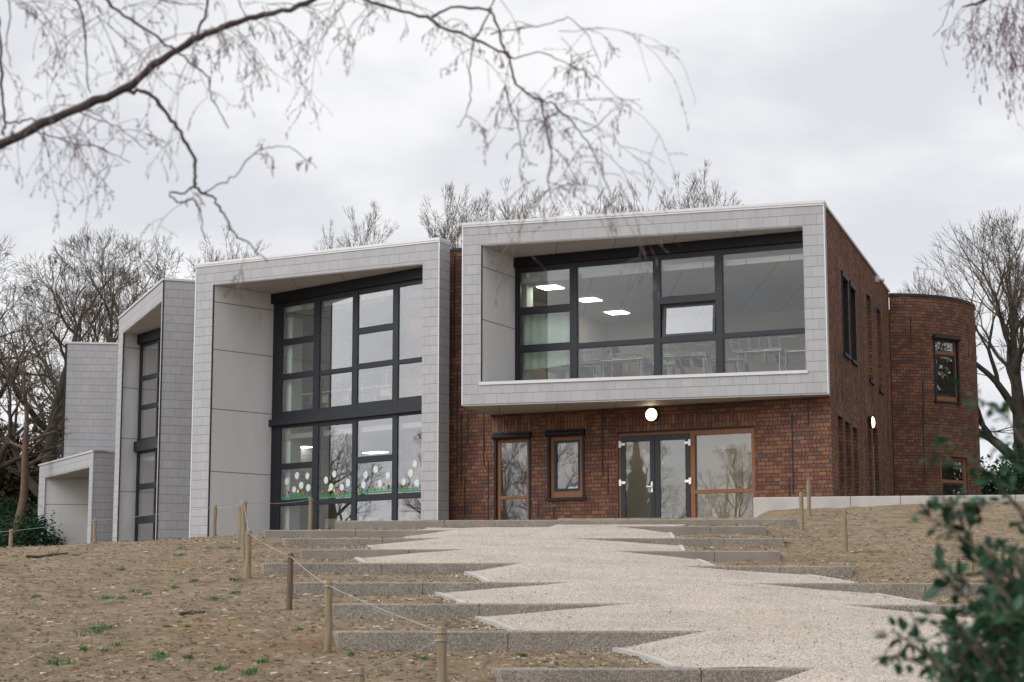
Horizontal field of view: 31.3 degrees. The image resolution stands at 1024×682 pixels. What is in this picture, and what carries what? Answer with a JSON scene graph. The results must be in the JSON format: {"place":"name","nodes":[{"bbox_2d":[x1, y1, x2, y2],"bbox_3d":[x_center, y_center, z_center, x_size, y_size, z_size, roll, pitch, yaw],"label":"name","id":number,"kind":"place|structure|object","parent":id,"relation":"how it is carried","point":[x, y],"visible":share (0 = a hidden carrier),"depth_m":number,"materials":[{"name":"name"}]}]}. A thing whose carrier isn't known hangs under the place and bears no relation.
{"place":"outdoors","nodes":[
{"label":"outdoors","id":0,"kind":"place"},
{"bbox_2d":[325,518,347,529],"bbox_3d":[-5.393,5.917,56.468,0.750,0.850,0.420,-8,-11,43],"label":"cupboard","id":1,"kind":"object","parent":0,"point":[329,524],"visible":0.28,"depth_m":56.38,"materials":[{"name":"laminate"}]},
{"bbox_2d":[0,501,1023,681],"bbox_3d":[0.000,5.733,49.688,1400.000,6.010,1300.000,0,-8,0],"label":"ground","id":2,"kind":"structure","parent":0,"point":[480,675],"depth_m":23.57,"materials":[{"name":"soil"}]},
{"bbox_2d":[0,491,37,546],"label":"evergreen shrub","id":3,"kind":"object","parent":2,"relation":"on","point":[7,510],"visible":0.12,"depth_m":79.72,"materials":[{"name":"green plant"}]},
{"bbox_2d":[0,425,45,541],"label":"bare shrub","id":4,"kind":"object","parent":2,"relation":"on","point":[4,472],"visible":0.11,"depth_m":95.70,"materials":[{"name":"plant"}]},
{"bbox_2d":[0,388,62,542],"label":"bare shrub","id":5,"kind":"object","parent":2,"relation":"on","point":[13,487],"visible":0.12,"depth_m":95.99,"materials":[{"name":"plant"}]},
{"bbox_2d":[0,506,65,547],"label":"evergreen shrub","id":6,"kind":"object","parent":2,"relation":"on","point":[36,536],"visible":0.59,"depth_m":71.28,"materials":[{"name":"green plant"}]},
{"bbox_2d":[0,322,70,542],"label":"bare oak tree","id":7,"kind":"object","parent":2,"relation":"on","point":[23,498],"visible":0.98,"depth_m":71.96,"materials":[{"name":"brown plant"}]},
{"bbox_2d":[0,234,87,469],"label":"bare oak tree","id":8,"kind":"object","parent":2,"relation":"on","point":[4,448],"visible":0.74,"depth_m":79.64,"materials":[{"name":"brown plant"}]},
{"bbox_2d":[1,253,142,480],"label":"bare oak tree","id":9,"kind":"object","parent":2,"relation":"on","point":[44,328],"visible":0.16,"depth_m":99.72,"materials":[{"name":"brown plant"}]},
{"bbox_2d":[0,230,169,519],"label":"bare oak tree","id":10,"kind":"object","parent":2,"relation":"on","point":[33,486],"visible":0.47,"depth_m":84.64,"materials":[{"name":"brown plant"}]},
{"bbox_2d":[92,519,96,542],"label":"fence post","id":11,"kind":"object","parent":2,"relation":"on","point":[94,530],"visible":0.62,"depth_m":40.79,"materials":[{"name":"brown wood"}]},
{"bbox_2d":[1,499,311,531],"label":"rope","id":12,"kind":"object","parent":11,"relation":"attached to","point":[164,513],"visible":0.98,"depth_m":40.83,"materials":[{"name":"grey fabric"}]},
{"bbox_2d":[0,224,192,479],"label":"bare oak tree","id":13,"kind":"object","parent":2,"relation":"on","point":[105,303],"visible":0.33,"depth_m":92.68,"materials":[{"name":"brown plant"}]},
{"bbox_2d":[100,234,232,342],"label":"bare oak tree","id":14,"kind":"object","parent":2,"relation":"on","point":[159,277],"visible":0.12,"depth_m":96.57,"materials":[{"name":"brown plant"}]},
{"bbox_2d":[212,505,216,535],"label":"fence post","id":15,"kind":"object","parent":2,"relation":"on","point":[214,520],"visible":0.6,"depth_m":40.82,"materials":[{"name":"brown wood"}]},
{"bbox_2d":[186,225,269,278],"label":"bare poplar tree","id":16,"kind":"object","parent":2,"relation":"on","point":[260,241],"visible":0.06,"depth_m":100.69,"materials":[{"name":"brown plant"}]},
{"bbox_2d":[238,506,240,545],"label":"fence post","id":17,"kind":"object","parent":2,"relation":"on","point":[239,525],"visible":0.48,"depth_m":32.28,"materials":[{"name":"brown wood"}]},
{"bbox_2d":[241,501,246,558],"bbox_3d":[-4.294,3.148,29.273,0.095,1.182,0.110,-8,-11,44],"label":"fence post","id":18,"kind":"object","parent":2,"relation":"on","point":[243,522],"visible":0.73,"depth_m":29.26,"materials":[{"name":"brown wood"}]},
{"bbox_2d":[241,503,449,633],"bbox_3d":[-2.575,2.430,21.724,0.450,1.818,15.549,2,-8,-14],"label":"rope","id":19,"kind":"object","parent":18,"relation":"attached to","point":[341,591],"visible":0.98,"depth_m":17.43,"materials":[{"name":"beige fabric"}]},
{"bbox_2d":[244,530,251,578],"bbox_3d":[-3.696,3.110,25.590,0.099,0.915,0.098,0,-8,0],"label":"fence post","id":20,"kind":"object","parent":2,"relation":"on","point":[248,553],"visible":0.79,"depth_m":25.57,"materials":[{"name":"brown wood"}]},
{"bbox_2d":[0,545,527,676],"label":"grass","id":21,"kind":"structure","parent":2,"relation":"on","point":[158,656],"depth_m":19.39,"materials":[{"name":"green plant"}]},
{"bbox_2d":[286,553,293,609],"bbox_3d":[-2.629,2.967,21.610,0.088,0.920,0.085,0,-8,0],"label":"fence post","id":22,"kind":"object","parent":2,"relation":"on","point":[289,593],"visible":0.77,"depth_m":21.60,"materials":[{"name":"brown wood"}]},
{"bbox_2d":[308,497,312,529],"bbox_3d":[-4.505,4.097,40.831,0.100,1.204,0.098,0,-8,0],"label":"fence post","id":23,"kind":"object","parent":2,"relation":"on","point":[310,516],"visible":0.68,"depth_m":40.83,"materials":[{"name":"brown wood"}]},
{"bbox_2d":[324,581,332,653],"bbox_3d":[-1.788,2.821,17.838,0.087,0.947,0.080,8,-11,-44],"label":"fence post","id":24,"kind":"object","parent":2,"relation":"on","point":[328,621],"visible":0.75,"depth_m":17.82,"materials":[{"name":"brown wood"}]},
{"bbox_2d":[0,0,695,321],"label":"birch tree","id":25,"kind":"object","parent":2,"relation":"on","point":[34,127],"visible":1,"depth_m":6.59,"materials":[{"name":"brown plant"}]},
{"bbox_2d":[262,530,447,537],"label":"step kerb","id":26,"kind":"structure","parent":2,"relation":"on","point":[331,533],"depth_m":34.87,"materials":[{"name":"concrete"}]},
{"bbox_2d":[281,538,435,547],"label":"step kerb","id":27,"kind":"structure","parent":2,"relation":"on","point":[327,542],"depth_m":32.16,"materials":[{"name":"concrete"}]},
{"bbox_2d":[355,667,364,681],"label":"fence post","id":28,"kind":"object","parent":2,"relation":"on","point":[359,677],"visible":1,"depth_m":13.75,"materials":[{"name":"brown wood"}]},
{"bbox_2d":[351,640,449,674],"bbox_3d":[-0.842,2.416,13.994,0.835,0.259,0.090,6,-10,-34],"label":"rope","id":29,"kind":"object","parent":28,"relation":"attached to","point":[399,657],"visible":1,"depth_m":13.98,"materials":[{"name":"beige fabric"}]},
{"bbox_2d":[325,199,398,247],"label":"bare poplar tree","id":30,"kind":"object","parent":2,"relation":"on","point":[369,226],"visible":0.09,"depth_m":108.13,"materials":[{"name":"brown plant"}]},
{"bbox_2d":[297,549,462,559],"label":"step kerb","id":31,"kind":"structure","parent":2,"relation":"on","point":[333,554],"depth_m":29.45,"materials":[{"name":"concrete"}]},
{"bbox_2d":[259,563,518,574],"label":"step kerb","id":32,"kind":"structure","parent":2,"relation":"on","point":[371,568],"depth_m":26.74,"materials":[{"name":"concrete"}]},
{"bbox_2d":[293,582,565,595],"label":"step kerb","id":33,"kind":"structure","parent":2,"relation":"on","point":[372,588],"depth_m":24.12,"materials":[{"name":"concrete"}]},
{"bbox_2d":[437,626,446,681],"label":"fence post","id":34,"kind":"object","parent":2,"relation":"on","point":[441,661],"visible":1,"depth_m":14.18,"materials":[{"name":"brown wood"}]},
{"bbox_2d":[434,592,467,602],"bbox_3d":[-0.773,3.289,22.774,0.069,0.337,2.689,1,-8,-9],"label":"edging strip","id":35,"kind":"object","parent":2,"relation":"on","point":[450,597],"visible":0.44,"depth_m":22.73,"materials":[{"name":"concrete"}]},
{"bbox_2d":[419,183,484,247],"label":"bare poplar tree","id":36,"kind":"object","parent":2,"relation":"on","point":[454,220],"visible":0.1,"depth_m":110.43,"materials":[{"name":"brown plant"}]},
{"bbox_2d":[419,181,494,248],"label":"bare poplar tree","id":37,"kind":"object","parent":2,"relation":"on","point":[431,234],"visible":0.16,"depth_m":108.90,"materials":[{"name":"brown plant"}]},
{"bbox_2d":[451,189,500,247],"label":"bare poplar tree","id":38,"kind":"object","parent":2,"relation":"on","point":[487,192],"visible":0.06,"depth_m":106.59,"materials":[{"name":"brown plant"}]},
{"bbox_2d":[464,571,491,581],"bbox_3d":[-0.485,3.376,25.489,0.069,0.373,2.476,1,-8,-8],"label":"edging strip","id":39,"kind":"object","parent":2,"relation":"on","point":[478,576],"visible":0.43,"depth_m":25.37,"materials":[{"name":"concrete"}]},
{"bbox_2d":[332,603,631,620],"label":"step kerb","id":40,"kind":"structure","parent":2,"relation":"on","point":[441,611],"depth_m":21.31,"materials":[{"name":"concrete"}]},
{"bbox_2d":[475,616,519,631],"bbox_3d":[-0.179,3.173,19.962,0.069,0.318,2.689,1,-8,-9],"label":"edging strip","id":41,"kind":"object","parent":2,"relation":"on","point":[497,623],"visible":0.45,"depth_m":19.79,"materials":[{"name":"concrete"}]},
{"bbox_2d":[38,200,980,545],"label":"school building","id":42,"kind":"structure","parent":2,"relation":"on","point":[180,396],"depth_m":53.10,"materials":[{"name":"grey tile"}]},
{"bbox_2d":[134,449,157,540],"bbox_3d":[-11.088,5.519,61.588,0.120,4.083,8.020,5,-10,-34],"label":"window","id":43,"kind":"structure","parent":42,"relation":"in","point":[145,485],"depth_m":64.20,"materials":[{"name":"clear glass"}]},
{"bbox_2d":[137,339,160,440],"bbox_3d":[-11.088,1.409,62.175,0.120,3.493,8.020,5,-10,-34],"label":"window","id":44,"kind":"structure","parent":42,"relation":"in","point":[149,368],"depth_m":64.69,"materials":[{"name":"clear glass"}]},
{"bbox_2d":[270,411,421,529],"bbox_3d":[-4.838,4.298,53.848,7.026,4.014,0.120,-8,-11,43],"label":"window","id":45,"kind":"structure","parent":42,"relation":"in","point":[277,432],"depth_m":54.22,"materials":[{"name":"black metal"}]},
{"bbox_2d":[326,389,367,406],"bbox_3d":[-5.032,1.898,55.738,1.300,0.760,0.600,-7,-11,40],"label":"school table","id":46,"kind":"object","parent":42,"relation":"on","point":[340,391],"visible":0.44,"depth_m":55.74,"materials":[{"name":"metal"}]},
{"bbox_2d":[334,375,351,400],"bbox_3d":[-5.181,1.466,56.001,0.406,0.802,0.509,-2,-8,15],"label":"school chair","id":47,"kind":"object","parent":46,"relation":"on","point":[338,397],"visible":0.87,"depth_m":55.77,"materials":[{"name":"metal"}]},
{"bbox_2d":[272,279,422,418],"bbox_3d":[-4.838,0.314,54.416,7.026,3.621,0.120,-8,-11,43],"label":"window","id":48,"kind":"structure","parent":42,"relation":"in","point":[279,376],"depth_m":54.52,"materials":[{"name":"black metal"}]},
{"bbox_2d":[361,385,401,401],"bbox_3d":[-3.873,1.762,54.789,1.300,0.760,0.600,-7,-11,40],"label":"school table","id":49,"kind":"object","parent":42,"relation":"on","point":[379,387],"visible":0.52,"depth_m":54.95,"materials":[{"name":"metal"}]},
{"bbox_2d":[380,370,391,395],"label":"school chair","id":50,"kind":"object","parent":49,"relation":"on","point":[385,392],"visible":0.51,"depth_m":54.47,"materials":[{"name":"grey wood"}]},
{"bbox_2d":[492,432,531,519],"bbox_3d":[0.021,4.019,50.837,1.207,2.935,0.273,-4,-9,29],"label":"window","id":51,"kind":"structure","parent":42,"relation":"in","point":[499,439],"depth_m":51.00,"materials":[{"name":"brown wood"}]},
{"bbox_2d":[523,312,569,370],"bbox_3d":[0.969,-0.014,51.023,1.464,1.611,0.061,-4,-9,26],"label":"curtain","id":52,"kind":"object","parent":42,"relation":"hanging from","point":[546,328],"visible":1,"depth_m":51.03,"materials":[{"name":"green fabric"}]},
{"bbox_2d":[545,429,585,500],"bbox_3d":[1.486,3.400,50.108,1.211,1.937,0.273,-4,-9,29],"label":"window","id":53,"kind":"structure","parent":42,"relation":"in","point":[554,437],"depth_m":50.16,"materials":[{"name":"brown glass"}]},
{"bbox_2d":[544,368,591,378],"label":"school table","id":54,"kind":"object","parent":42,"relation":"on","point":[554,371],"visible":0.47,"depth_m":52.70,"materials":[{"name":"metal"}]},
{"bbox_2d":[558,361,604,378],"bbox_3d":[1.931,1.018,51.285,1.300,0.760,0.600,-4,-9,25],"label":"school table","id":55,"kind":"object","parent":42,"relation":"on","point":[596,363],"visible":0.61,"depth_m":51.28,"materials":[{"name":"laminate"}]},
{"bbox_2d":[601,357,650,376],"bbox_3d":[3.160,0.907,50.510,1.300,0.760,0.600,-5,-9,30],"label":"school table","id":56,"kind":"object","parent":42,"relation":"on","point":[641,359],"visible":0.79,"depth_m":50.44,"materials":[{"name":"metal"}]},
{"bbox_2d":[600,347,622,371],"bbox_3d":[2.766,0.479,50.797,0.406,0.802,0.509,8,-11,-43],"label":"school chair","id":57,"kind":"object","parent":56,"relation":"on","point":[617,367],"visible":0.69,"depth_m":50.61,"materials":[{"name":"metal"}]},
{"bbox_2d":[630,345,652,370],"bbox_3d":[3.566,0.424,50.412,0.509,0.802,0.406,-7,-11,41],"label":"school chair","id":58,"kind":"object","parent":56,"relation":"on","point":[647,365],"visible":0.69,"depth_m":50.24,"materials":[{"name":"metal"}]},
{"bbox_2d":[619,435,655,517],"bbox_3d":[3.358,3.876,49.026,1.038,2.682,0.158,-4,-9,29],"label":"door","id":59,"kind":"structure","parent":42,"relation":"in","point":[642,438],"depth_m":49.14,"materials":[{"name":"black metal"}]},
{"bbox_2d":[515,242,804,380],"bbox_3d":[4.016,-0.584,49.222,8.900,3.493,0.189,-4,-9,26],"label":"window","id":60,"kind":"structure","parent":42,"relation":"in","point":[718,334],"depth_m":49.23,"materials":[{"name":"black metal"}]},
{"bbox_2d":[655,433,690,517],"bbox_3d":[4.290,3.806,48.533,1.050,2.682,0.130,-4,-9,29],"label":"door","id":61,"kind":"structure","parent":42,"relation":"in","point":[684,436],"depth_m":48.64,"materials":[{"name":"black metal"}]},
{"bbox_2d":[663,354,711,374],"bbox_3d":[4.725,0.796,49.734,1.300,0.760,0.600,-3,-9,20],"label":"school table","id":62,"kind":"object","parent":42,"relation":"on","point":[667,358],"visible":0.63,"depth_m":49.61,"materials":[{"name":"metal"}]},
{"bbox_2d":[667,343,689,367],"bbox_3d":[4.532,0.339,49.818,0.509,0.802,0.406,-8,-11,44],"label":"school chair","id":63,"kind":"object","parent":62,"relation":"on","point":[684,362],"visible":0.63,"depth_m":49.63,"materials":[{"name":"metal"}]},
{"bbox_2d":[679,342,702,367],"bbox_3d":[4.866,0.331,49.763,0.406,0.802,0.509,8,-11,-43],"label":"school chair","id":64,"kind":"object","parent":62,"relation":"on","point":[696,362],"visible":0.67,"depth_m":49.58,"materials":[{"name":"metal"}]},
{"bbox_2d":[691,342,713,366],"bbox_3d":[5.152,0.302,49.559,0.509,0.802,0.406,-5,-10,34],"label":"school chair","id":65,"kind":"object","parent":62,"relation":"on","point":[709,361],"visible":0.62,"depth_m":49.41,"materials":[{"name":"grey plastic"}]},
{"bbox_2d":[699,359,745,373],"bbox_3d":[5.844,0.939,50.730,1.300,0.760,0.600,-3,-9,22],"label":"school table","id":66,"kind":"object","parent":42,"relation":"on","point":[729,361],"visible":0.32,"depth_m":50.65,"materials":[{"name":"metal"}]},
{"bbox_2d":[726,342,748,371],"bbox_3d":[6.256,0.461,50.672,0.509,0.802,0.406,-5,-10,32],"label":"school chair","id":67,"kind":"object","parent":66,"relation":"on","point":[746,368],"visible":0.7,"depth_m":50.60,"materials":[{"name":"metal"}]},
{"bbox_2d":[735,349,787,371],"bbox_3d":[6.670,0.667,48.826,1.300,0.760,0.600,-4,-9,25],"label":"school table","id":68,"kind":"object","parent":42,"relation":"on","point":[758,352],"visible":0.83,"depth_m":48.82,"materials":[{"name":"metal"}]},
{"bbox_2d":[730,338,753,363],"bbox_3d":[6.176,0.227,49.035,0.509,0.802,0.406,-7,-10,39],"label":"school chair","id":69,"kind":"object","parent":68,"relation":"on","point":[749,359],"visible":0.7,"depth_m":48.88,"materials":[{"name":"grey wood"}]},
{"bbox_2d":[777,350,805,370],"bbox_3d":[7.766,0.660,48.781,1.300,0.760,0.600,-5,-10,32],"label":"school table","id":70,"kind":"object","parent":42,"relation":"on","point":[797,352],"visible":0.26,"depth_m":48.94,"materials":[{"name":"metal"}]},
{"bbox_2d":[841,270,851,360],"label":"window","id":71,"kind":"structure","parent":42,"relation":"in","point":[844,278],"depth_m":50.62,"materials":[{"name":"black glass"}]},
{"bbox_2d":[849,280,858,366],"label":"window","id":72,"kind":"structure","parent":42,"relation":"in","point":[852,288],"depth_m":52.04,"materials":[{"name":"black glass"}]},
{"bbox_2d":[932,334,961,404],"bbox_3d":[14.419,0.958,60.730,1.249,2.286,0.285,5,-10,-33],"label":"window","id":73,"kind":"structure","parent":42,"relation":"in","point":[955,399],"depth_m":60.85,"materials":[{"name":"brown wood"}]},
{"bbox_2d":[940,457,966,494],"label":"window","id":74,"kind":"structure","parent":42,"relation":"in","point":[963,460],"depth_m":60.61,"materials":[{"name":"brown wood"}]},
{"bbox_2d":[474,175,560,220],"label":"bare poplar tree","id":75,"kind":"object","parent":2,"relation":"on","point":[512,212],"visible":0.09,"depth_m":104.25,"materials":[{"name":"brown plant"}]},
{"bbox_2d":[333,631,702,651],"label":"step kerb","id":76,"kind":"structure","parent":2,"relation":"on","point":[513,641],"depth_m":18.50,"materials":[{"name":"concrete"}]},
{"bbox_2d":[492,190,562,219],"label":"bare poplar tree","id":77,"kind":"object","parent":2,"relation":"on","point":[524,206],"visible":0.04,"depth_m":109.50,"materials":[{"name":"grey plant"}]},
{"bbox_2d":[334,519,796,528],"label":"step kerb","id":78,"kind":"structure","parent":2,"relation":"on","point":[405,524],"depth_m":38.36,"materials":[{"name":"concrete"}]},
{"bbox_2d":[557,177,639,214],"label":"bare poplar tree","id":79,"kind":"object","parent":2,"relation":"on","point":[600,196],"visible":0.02,"depth_m":110.44,"materials":[{"name":"brown plant"}]},
{"bbox_2d":[595,176,679,213],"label":"bare poplar tree","id":80,"kind":"object","parent":2,"relation":"on","point":[625,208],"visible":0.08,"depth_m":107.79,"materials":[{"name":"brown plant"}]},
{"bbox_2d":[612,647,680,667],"bbox_3d":[1.239,3.056,17.150,0.069,0.299,2.678,1,-8,-8],"label":"edging strip","id":81,"kind":"object","parent":2,"relation":"on","point":[654,659],"visible":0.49,"depth_m":16.94,"materials":[{"name":"concrete"}]},
{"bbox_2d":[491,668,812,681],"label":"step kerb","id":82,"kind":"structure","parent":2,"relation":"on","point":[639,674],"depth_m":15.69,"materials":[{"name":"concrete"}]},
{"bbox_2d":[578,538,783,546],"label":"step kerb","id":83,"kind":"structure","parent":2,"relation":"on","point":[737,542],"depth_m":32.16,"materials":[{"name":"concrete"}]},
{"bbox_2d":[618,526,765,534],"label":"step kerb","id":84,"kind":"structure","parent":2,"relation":"on","point":[698,530],"depth_m":34.88,"materials":[{"name":"concrete"}]},
{"bbox_2d":[657,170,730,209],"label":"bare poplar tree","id":85,"kind":"object","parent":2,"relation":"on","point":[665,198],"visible":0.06,"depth_m":110.53,"materials":[{"name":"grey plant"}]},
{"bbox_2d":[620,551,779,561],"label":"step kerb","id":86,"kind":"structure","parent":2,"relation":"on","point":[720,556],"depth_m":29.45,"materials":[{"name":"concrete"}]},
{"bbox_2d":[665,160,743,209],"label":"bare poplar tree","id":87,"kind":"object","parent":2,"relation":"on","point":[706,196],"visible":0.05,"depth_m":108.39,"materials":[{"name":"grey plant"}]},
{"bbox_2d":[689,566,852,576],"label":"step kerb","id":88,"kind":"structure","parent":2,"relation":"on","point":[837,571],"depth_m":26.74,"materials":[{"name":"concrete"}]},
{"bbox_2d":[799,492,803,529],"bbox_3d":[5.875,3.575,37.097,0.099,1.011,0.095,0,-8,0],"label":"fence post","id":89,"kind":"object","parent":2,"relation":"on","point":[801,514],"visible":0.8,"depth_m":37.08,"materials":[{"name":"brown wood"}]},
{"bbox_2d":[806,480,810,515],"bbox_3d":[6.667,3.659,41.056,0.099,1.076,0.097,0,-8,0],"label":"fence post","id":90,"kind":"object","parent":2,"relation":"on","point":[808,490],"visible":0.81,"depth_m":41.04,"materials":[{"name":"brown wood"}]},
{"bbox_2d":[842,509,847,553],"bbox_3d":[5.666,3.366,31.097,0.104,1.008,0.099,0,-8,0],"label":"fence post","id":91,"kind":"object","parent":2,"relation":"on","point":[844,532],"visible":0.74,"depth_m":31.08,"materials":[{"name":"brown wood"}]},
{"bbox_2d":[757,583,1002,595],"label":"step kerb","id":92,"kind":"structure","parent":2,"relation":"on","point":[909,589],"depth_m":24.12,"materials":[{"name":"concrete"}]},
{"bbox_2d":[753,495,1023,517],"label":"retaining wall","id":93,"kind":"structure","parent":2,"relation":"on","point":[761,505],"depth_m":44.13,"materials":[{"name":"concrete"}]},
{"bbox_2d":[873,593,936,604],"bbox_3d":[4.873,3.302,22.772,0.070,0.342,2.650,1,-8,-4],"label":"edging strip","id":94,"kind":"object","parent":2,"relation":"on","point":[907,599],"visible":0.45,"depth_m":22.64,"materials":[{"name":"concrete"}]},
{"bbox_2d":[851,605,974,617],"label":"step kerb","id":95,"kind":"structure","parent":2,"relation":"on","point":[934,609],"depth_m":21.32,"materials":[{"name":"concrete"}]},
{"bbox_2d":[903,266,940,294],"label":"bare poplar tree","id":96,"kind":"object","parent":2,"relation":"on","point":[921,284],"visible":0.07,"depth_m":105.26,"materials":[{"name":"grey plant"}]},
{"bbox_2d":[870,377,1023,681],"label":"leafy bush","id":97,"kind":"object","parent":2,"relation":"on","point":[998,611],"visible":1,"depth_m":4.29,"materials":[{"name":"green plant"}]},
{"bbox_2d":[902,207,1023,483],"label":"bare ash tree","id":98,"kind":"object","parent":2,"relation":"on","point":[1012,364],"visible":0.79,"depth_m":68.28,"materials":[{"name":"brown plant"}]},
{"bbox_2d":[933,0,1023,128],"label":"birch tree","id":99,"kind":"object","parent":2,"relation":"on","point":[1005,24],"visible":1,"depth_m":7.62,"materials":[{"name":"brown plant"}]},
{"bbox_2d":[980,454,1023,494],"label":"evergreen shrub","id":100,"kind":"object","parent":2,"relation":"on","point":[986,489],"visible":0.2,"depth_m":63.98,"materials":[{"name":"green plant"}]},
{"bbox_2d":[983,441,1023,491],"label":"evergreen shrub","id":101,"kind":"object","parent":2,"relation":"on","point":[1019,456],"visible":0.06,"depth_m":65.92,"materials":[{"name":"green plant"}]},
{"bbox_2d":[0,0,1023,484],"label":"sky","id":102,"kind":"structure","parent":0,"point":[857,107],"materials":[{"name":"white"}]},
{"bbox_2d":[606,347,621,376],"bbox_3d":[3.062,1.015,55.058,0.470,1.848,0.488,-2,-8,14],"label":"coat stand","id":103,"kind":"object","parent":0,"point":[615,373],"visible":0.35,"depth_m":54.93,"materials":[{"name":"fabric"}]},
{"bbox_2d":[615,353,642,370],"bbox_3d":[3.578,0.674,56.207,0.800,0.528,0.340,-4,-9,26],"label":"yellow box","id":104,"kind":"object","parent":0,"point":[631,365],"visible":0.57,"depth_m":56.03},
{"bbox_2d":[621,370,646,376],"bbox_3d":[3.618,1.502,56.057,1.100,1.150,0.420,-4,-9,26],"label":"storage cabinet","id":105,"kind":"object","parent":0,"point":[628,373],"visible":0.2,"depth_m":55.87,"materials":[{"name":"wood"}]},
{"bbox_2d":[342,524,1021,681],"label":"gravel path","id":106,"kind":"structure","parent":0,"point":[704,621],"depth_m":21.79,"materials":[{"name":"beige gravel"}]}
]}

